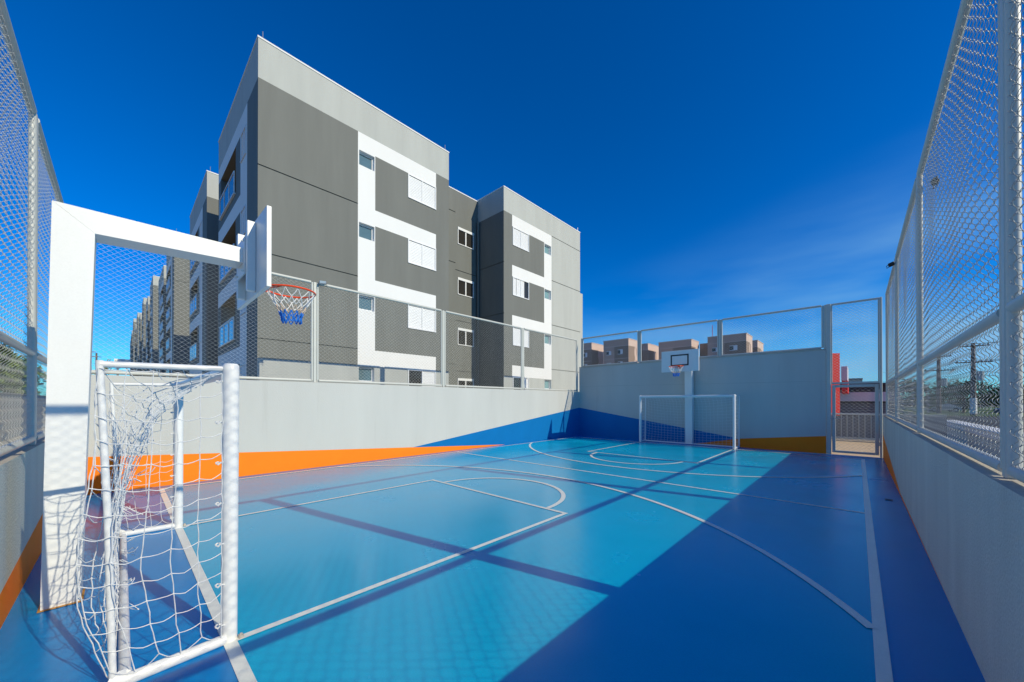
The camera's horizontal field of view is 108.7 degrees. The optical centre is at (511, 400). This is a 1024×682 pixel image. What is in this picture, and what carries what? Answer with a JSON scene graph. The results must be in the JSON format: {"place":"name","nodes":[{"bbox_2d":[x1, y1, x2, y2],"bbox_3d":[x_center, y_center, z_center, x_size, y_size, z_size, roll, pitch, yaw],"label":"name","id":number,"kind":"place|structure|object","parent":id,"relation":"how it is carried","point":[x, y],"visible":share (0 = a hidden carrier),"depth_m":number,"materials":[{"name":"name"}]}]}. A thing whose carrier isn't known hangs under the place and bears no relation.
{"place":"outdoors","nodes":[
{"label":"outdoors","id":0,"kind":"place"},
{"bbox_2d":[0,427,44,446],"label":"path","id":1,"kind":"structure","parent":0,"point":[13,439],"depth_m":14.61,"materials":[{"name":"concrete"}]},
{"bbox_2d":[130,318,136,371],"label":"apartment building","id":2,"kind":"structure","parent":0,"point":[132,345],"depth_m":115.74,"materials":[{"name":"concrete"}]},
{"bbox_2d":[135,312,141,375],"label":"apartment building","id":3,"kind":"structure","parent":0,"point":[137,339],"depth_m":85.31,"materials":[{"name":"paint"}]},
{"bbox_2d":[146,274,159,376],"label":"apartment building","id":4,"kind":"structure","parent":0,"point":[152,326],"depth_m":43.02,"materials":[{"name":"grey concrete"}]},
{"bbox_2d":[158,228,189,377],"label":"apartment building","id":5,"kind":"structure","parent":0,"point":[165,315],"depth_m":25.78,"materials":[{"name":"grey paint"}]},
{"bbox_2d":[189,167,218,377],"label":"apartment building","id":6,"kind":"structure","parent":0,"point":[204,218],"depth_m":15.76,"materials":[{"name":"grey paint"}]},
{"bbox_2d":[199,220,201,237],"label":"window","id":7,"kind":"structure","parent":6,"relation":"in","point":[200,230],"depth_m":16.72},
{"bbox_2d":[199,271,201,292],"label":"window","id":8,"kind":"structure","parent":6,"relation":"in","point":[200,276],"depth_m":16.71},
{"bbox_2d":[199,323,201,342],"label":"window","id":9,"kind":"structure","parent":6,"relation":"in","point":[200,330],"depth_m":16.56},
{"bbox_2d":[218,31,582,391],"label":"apartment building","id":10,"kind":"structure","parent":0,"point":[354,191],"depth_m":12.21,"materials":[{"name":"grey paint"}]},
{"bbox_2d":[239,307,245,315],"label":"window","id":11,"kind":"structure","parent":10,"relation":"in","point":[243,310],"depth_m":10.77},
{"bbox_2d":[240,124,245,162],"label":"window","id":12,"kind":"structure","parent":10,"relation":"in","point":[243,135],"depth_m":10.78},
{"bbox_2d":[240,204,245,234],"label":"window","id":13,"kind":"structure","parent":10,"relation":"in","point":[243,211],"depth_m":10.77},
{"bbox_2d":[240,363,245,379],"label":"window","id":14,"kind":"structure","parent":10,"relation":"in","point":[243,372],"depth_m":10.75,"materials":[{"name":"blue glass"}]},
{"bbox_2d":[359,152,372,170],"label":"window","id":15,"kind":"structure","parent":10,"relation":"in","point":[366,161],"depth_m":11.90,"materials":[{"name":"blue glass"}]},
{"bbox_2d":[359,224,372,240],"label":"window","id":16,"kind":"structure","parent":10,"relation":"in","point":[366,232],"depth_m":11.89,"materials":[{"name":"blue glass"}]},
{"bbox_2d":[359,295,372,310],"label":"window","id":17,"kind":"structure","parent":10,"relation":"in","point":[362,301],"depth_m":11.89,"materials":[{"name":"blue glass"}]},
{"bbox_2d":[359,367,372,381],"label":"window","id":18,"kind":"structure","parent":10,"relation":"in","point":[365,375],"depth_m":11.88,"materials":[{"name":"blue glass"}]},
{"bbox_2d":[408,173,435,209],"bbox_3d":[-3.255,-7.542,13.309,0.080,0.850,1.170,0,0,43],"label":"window","id":19,"kind":"structure","parent":10,"relation":"in","point":[420,191],"depth_m":13.28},
{"bbox_2d":[408,238,435,270],"bbox_3d":[-3.255,-5.249,13.300,0.080,0.850,1.170,0,0,43],"label":"window","id":20,"kind":"structure","parent":10,"relation":"in","point":[419,254],"depth_m":13.28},
{"bbox_2d":[408,305,435,332],"bbox_3d":[-3.255,-2.956,13.291,0.080,0.850,1.170,0,0,43],"label":"window","id":21,"kind":"structure","parent":10,"relation":"in","point":[412,309],"depth_m":13.27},
{"bbox_2d":[408,369,435,386],"bbox_3d":[-3.255,-0.663,13.281,0.080,0.850,1.170,0,0,43],"label":"window","id":22,"kind":"structure","parent":10,"relation":"in","point":[425,375],"depth_m":13.27,"materials":[{"name":"white glass"}]},
{"bbox_2d":[457,328,473,346],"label":"window","id":23,"kind":"structure","parent":10,"relation":"in","point":[459,330],"depth_m":16.98,"materials":[{"name":"black glass"}]},
{"bbox_2d":[457,378,473,387],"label":"window","id":24,"kind":"structure","parent":10,"relation":"in","point":[459,382],"depth_m":16.96,"materials":[{"name":"white glass"}]},
{"bbox_2d":[458,227,473,249],"bbox_3d":[-2.151,-7.497,17.021,0.080,0.780,0.950,0,0,43],"label":"window","id":25,"kind":"structure","parent":10,"relation":"in","point":[465,238],"depth_m":16.99,"materials":[{"name":"black glass"}]},
{"bbox_2d":[458,277,473,298],"bbox_3d":[-2.151,-5.204,17.012,0.080,0.780,0.950,0,0,43],"label":"window","id":26,"kind":"structure","parent":10,"relation":"in","point":[465,287],"depth_m":16.98,"materials":[{"name":"black glass"}]},
{"bbox_2d":[513,227,528,251],"bbox_3d":[0.412,-7.526,17.205,0.080,0.850,1.130,0,0,43],"label":"window","id":27,"kind":"structure","parent":10,"relation":"in","point":[520,238],"depth_m":17.19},
{"bbox_2d":[513,277,528,299],"bbox_3d":[0.412,-5.233,17.196,0.080,0.850,1.130,0,0,43],"label":"window","id":28,"kind":"structure","parent":10,"relation":"in","point":[520,287],"depth_m":17.18,"materials":[{"name":"white glass"}]},
{"bbox_2d":[513,327,528,347],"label":"window","id":29,"kind":"structure","parent":10,"relation":"in","point":[515,332],"depth_m":17.12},
{"bbox_2d":[513,377,528,389],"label":"window","id":30,"kind":"structure","parent":10,"relation":"in","point":[516,381],"depth_m":17.12,"materials":[{"name":"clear glass"}]},
{"bbox_2d":[545,245,548,253],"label":"window","id":31,"kind":"structure","parent":10,"relation":"in","point":[546,247],"depth_m":18.83,"materials":[{"name":"teal glass"}]},
{"bbox_2d":[545,290,548,298],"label":"window","id":32,"kind":"structure","parent":10,"relation":"in","point":[546,292],"depth_m":18.81,"materials":[{"name":"teal glass"}]},
{"bbox_2d":[545,335,548,343],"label":"window","id":33,"kind":"structure","parent":10,"relation":"in","point":[546,337],"depth_m":18.80,"materials":[{"name":"teal glass"}]},
{"bbox_2d":[545,380,548,388],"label":"window","id":34,"kind":"structure","parent":10,"relation":"in","point":[546,384],"depth_m":18.80,"materials":[{"name":"teal glass"}]},
{"bbox_2d":[0,436,985,681],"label":"court floor","id":35,"kind":"structure","parent":0,"point":[583,559],"depth_m":3.07,"materials":[{"name":"paint"}]},
{"bbox_2d":[75,360,243,681],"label":"football goal","id":36,"kind":"object","parent":35,"relation":"on","point":[226,375],"visible":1,"depth_m":2.21,"materials":[{"name":"white paint"}]},
{"bbox_2d":[37,200,315,612],"bbox_3d":[-2.836,-0.099,3.413,1.784,3.165,1.119,0,0,-27],"label":"basketball hoop","id":37,"kind":"object","parent":35,"relation":"on","point":[78,234],"visible":1,"depth_m":2.69,"materials":[{"name":"white metal"}]},
{"bbox_2d":[662,349,698,442],"bbox_3d":[5.613,-0.063,12.325,1.095,3.165,1.575,0,0,20],"label":"basketball hoop","id":38,"kind":"object","parent":35,"relation":"on","point":[686,361],"visible":1,"depth_m":12.37,"materials":[{"name":"white metal"}]},
{"bbox_2d":[639,394,739,448],"bbox_3d":[5.968,0.683,12.585,3.120,1.729,0.676,0,0,43],"label":"football goal","id":39,"kind":"object","parent":35,"relation":"on","point":[733,396],"visible":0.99,"depth_m":12.36,"materials":[{"name":"white paint"}]},
{"bbox_2d":[826,297,882,457],"bbox_3d":[9.364,-0.610,10.072,1.128,4.240,0.100,0,0,43],"label":"gate surround","id":40,"kind":"object","parent":35,"relation":"on","point":[829,357],"visible":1,"depth_m":10.19,"materials":[{"name":"grey paint"}]},
{"bbox_2d":[831,384,879,454],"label":"court gate","id":41,"kind":"structure","parent":40,"relation":"attached to","point":[876,416],"depth_m":10.01,"materials":[{"name":"grey metal"}]},
{"bbox_2d":[0,0,1023,401],"label":"sky","id":42,"kind":"structure","parent":0,"point":[708,160],"materials":[{"name":"blue"}]},
{"bbox_2d":[584,342,603,365],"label":"apartment building","id":43,"kind":"structure","parent":0,"point":[596,348],"depth_m":74.79,"materials":[{"name":"grey paint"}]},
{"bbox_2d":[603,338,638,363],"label":"apartment building","id":44,"kind":"structure","parent":0,"point":[621,346],"depth_m":70.29,"materials":[{"name":"grey paint"}]},
{"bbox_2d":[640,343,658,362],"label":"apartment building","id":45,"kind":"structure","parent":0,"point":[648,348],"depth_m":76.17,"materials":[{"name":"grey paint"}]},
{"bbox_2d":[658,339,698,359],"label":"apartment building","id":46,"kind":"structure","parent":0,"point":[665,347],"depth_m":71.63,"materials":[{"name":"grey paint"}]},
{"bbox_2d":[707,333,752,356],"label":"apartment building","id":47,"kind":"structure","parent":0,"point":[733,348],"depth_m":65.16,"materials":[{"name":"grey paint"}]},
{"bbox_2d":[752,340,763,351],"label":"apartment building","id":48,"kind":"structure","parent":0,"point":[758,348],"depth_m":71.37,"materials":[{"name":"white paint"}]},
{"bbox_2d":[826,439,879,457],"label":"paving","id":49,"kind":"structure","parent":0,"point":[858,445],"depth_m":11.97,"materials":[{"name":"beige concrete"}]},
{"bbox_2d":[831,413,946,439],"bbox_3d":[11.709,0.986,15.212,8.200,0.970,0.090,0,0,43],"label":"railing fence","id":50,"kind":"object","parent":49,"relation":"on","point":[857,423],"visible":0.19,"depth_m":13.83,"materials":[{"name":"white metal"}]},
{"bbox_2d":[831,403,1023,441],"bbox_3d":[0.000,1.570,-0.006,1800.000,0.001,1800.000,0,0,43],"label":"ground","id":51,"kind":"structure","parent":0,"point":[879,440],"depth_m":15.29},
{"bbox_2d":[0,345,19,371],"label":"tree","id":52,"kind":"object","parent":51,"relation":"on","point":[7,353],"visible":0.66,"depth_m":21.02,"materials":[{"name":"green plant"}]},
{"bbox_2d":[0,355,42,393],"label":"tree","id":53,"kind":"object","parent":51,"relation":"on","point":[20,371],"visible":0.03,"depth_m":32.45,"materials":[{"name":"green plant"}]},
{"bbox_2d":[0,437,44,628],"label":"wall","id":54,"kind":"structure","parent":51,"relation":"on","point":[21,490],"depth_m":2.81,"materials":[{"name":"grey paint"}]},
{"bbox_2d":[0,0,63,456],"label":"fence","id":55,"kind":"object","parent":54,"relation":"on","point":[36,140],"visible":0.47,"depth_m":3.24,"materials":[{"name":"grey metal"}]},
{"bbox_2d":[0,392,45,441],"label":"boundary wall","id":56,"kind":"structure","parent":51,"relation":"on","point":[15,421],"depth_m":15.47,"materials":[{"name":"concrete"}]},
{"bbox_2d":[0,343,46,392],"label":"tree","id":57,"kind":"object","parent":51,"relation":"on","point":[21,369],"visible":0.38,"depth_m":26.13,"materials":[{"name":"green plant"}]},
{"bbox_2d":[114,359,130,369],"bbox_3d":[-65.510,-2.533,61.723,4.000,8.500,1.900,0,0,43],"label":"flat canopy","id":58,"kind":"object","parent":51,"relation":"on","point":[124,360],"visible":0.17,"depth_m":60.45,"materials":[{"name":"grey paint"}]},
{"bbox_2d":[139,296,146,375],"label":"apartment building","id":59,"kind":"structure","parent":51,"relation":"on","point":[141,335],"depth_m":63.81,"materials":[{"name":"concrete"}]},
{"bbox_2d":[87,374,578,494],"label":"wall","id":60,"kind":"structure","parent":51,"relation":"on","point":[286,425],"depth_m":8.38,"materials":[{"name":"grey paint"}]},
{"bbox_2d":[91,244,577,391],"bbox_3d":[-2.010,-1.530,10.847,0.062,2.276,14.225,0,0,43],"label":"fence","id":61,"kind":"object","parent":60,"relation":"on","point":[314,333],"visible":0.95,"depth_m":8.45,"materials":[{"name":"grey metal"}]},
{"bbox_2d":[318,281,326,286],"bbox_3d":[-4.269,-2.639,8.282,0.178,0.133,0.053,0,-35,-25],"label":"floodlight","id":62,"kind":"object","parent":61,"relation":"attached to","point":[322,282],"visible":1,"depth_m":8.26,"materials":[{"name":"metal"}]},
{"bbox_2d":[579,349,825,453],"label":"wall","id":63,"kind":"structure","parent":51,"relation":"on","point":[782,401],"depth_m":12.17,"materials":[{"name":"grey paint"}]},
{"bbox_2d":[699,375,706,381],"bbox_3d":[6.571,-0.757,12.612,0.240,0.215,0.007,0,0,43],"label":"wall plate","id":64,"kind":"object","parent":63,"relation":"attached to","point":[702,378],"depth_m":12.62,"materials":[{"name":"grey"}]},
{"bbox_2d":[581,305,825,366],"bbox_3d":[5.994,-2.092,13.248,8.145,1.271,0.062,0,0,43],"label":"fence","id":65,"kind":"object","parent":63,"relation":"on","point":[720,334],"visible":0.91,"depth_m":12.31,"materials":[{"name":"grey metal"}]},
{"bbox_2d":[700,343,707,355],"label":"stair tower","id":66,"kind":"structure","parent":51,"relation":"on","point":[705,351],"depth_m":71.74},
{"bbox_2d":[831,353,839,412],"bbox_3d":[19.544,-0.664,22.661,1.120,4.450,0.320,0,0,5],"label":"roadside sign pylon","id":67,"kind":"object","parent":51,"relation":"on","point":[835,361],"visible":0.12,"depth_m":22.49,"materials":[{"name":"red metal"}]},
{"bbox_2d":[840,383,899,415],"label":"shop building","id":68,"kind":"structure","parent":51,"relation":"on","point":[858,398],"depth_m":24.86,"materials":[{"name":"white metal"}]},
{"bbox_2d":[841,366,848,393],"bbox_3d":[21.884,-1.284,24.108,0.320,1.700,3.100,0,0,43],"label":"shop sign","id":69,"kind":"object","parent":68,"relation":"attached to","point":[844,377],"visible":0.72,"depth_m":22.98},
{"bbox_2d":[925,354,952,412],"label":"utility pole","id":70,"kind":"object","parent":51,"relation":"on","point":[939,392],"visible":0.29,"depth_m":47.70,"materials":[{"name":"concrete"}]},
{"bbox_2d":[883,417,1023,681],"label":"wall","id":71,"kind":"structure","parent":51,"relation":"on","point":[966,513],"depth_m":2.15,"materials":[{"name":"grey paint"}]},
{"bbox_2d":[885,0,1023,482],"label":"fence","id":72,"kind":"object","parent":71,"relation":"on","point":[1007,316],"visible":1,"depth_m":2.42,"materials":[{"name":"grey metal"}]},
{"bbox_2d":[886,261,894,267],"bbox_3d":[7.369,-2.641,7.152,0.167,0.050,0.124,0,-20,-42],"label":"floodlight","id":73,"kind":"object","parent":72,"relation":"attached to","point":[891,264],"visible":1,"depth_m":7.12,"materials":[{"name":"black paint"}]},
{"bbox_2d":[955,343,992,414],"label":"utility pole","id":74,"kind":"object","parent":51,"relation":"on","point":[974,382],"visible":0.55,"depth_m":40.64,"materials":[{"name":"metal"}]},
{"bbox_2d":[884,342,998,389],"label":"overhead wires","id":75,"kind":"object","parent":74,"relation":"attached to","point":[970,364],"visible":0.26,"depth_m":40.09,"materials":[{"name":"black paint"}]},
{"bbox_2d":[947,420,1023,466],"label":"boundary wall","id":76,"kind":"structure","parent":51,"relation":"on","point":[980,439],"depth_m":10.92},
{"bbox_2d":[899,406,1023,415],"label":"lawn","id":77,"kind":"structure","parent":0,"point":[981,412],"depth_m":51.91,"materials":[{"name":"green plant"}]},
{"bbox_2d":[848,378,862,381],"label":"distant building","id":78,"kind":"structure","parent":77,"relation":"on","point":[854,380],"depth_m":51.11,"materials":[{"name":"concrete"}]},
{"bbox_2d":[899,379,946,408],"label":"tree","id":79,"kind":"object","parent":77,"relation":"on","point":[925,392],"visible":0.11,"depth_m":50.50,"materials":[{"name":"green plant"}]},
{"bbox_2d":[924,404,961,411],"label":"parked car","id":80,"kind":"object","parent":77,"relation":"on","point":[950,405],"visible":0.44,"depth_m":52.80,"materials":[{"name":"white paint"}]},
{"bbox_2d":[899,394,999,409],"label":"woods","id":81,"kind":"object","parent":77,"relation":"on","point":[948,401],"visible":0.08,"depth_m":64.19,"materials":[{"name":"green plant"}]},
{"bbox_2d":[932,380,992,412],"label":"tree","id":82,"kind":"object","parent":77,"relation":"on","point":[960,388],"visible":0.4,"depth_m":49.49,"materials":[{"name":"green plant"}]},
{"bbox_2d":[976,383,1023,405],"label":"tree","id":83,"kind":"object","parent":77,"relation":"on","point":[993,396],"visible":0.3,"depth_m":49.95,"materials":[{"name":"green plant"}]},
{"bbox_2d":[993,406,1023,413],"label":"parked car","id":84,"kind":"object","parent":77,"relation":"on","point":[996,411],"visible":0.09,"depth_m":41.38,"materials":[{"name":"blue paint"}]},
{"bbox_2d":[905,416,1023,432],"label":"road","id":85,"kind":"structure","parent":0,"point":[985,421],"depth_m":30.07,"materials":[{"name":"grey asphalt"}]}
]}

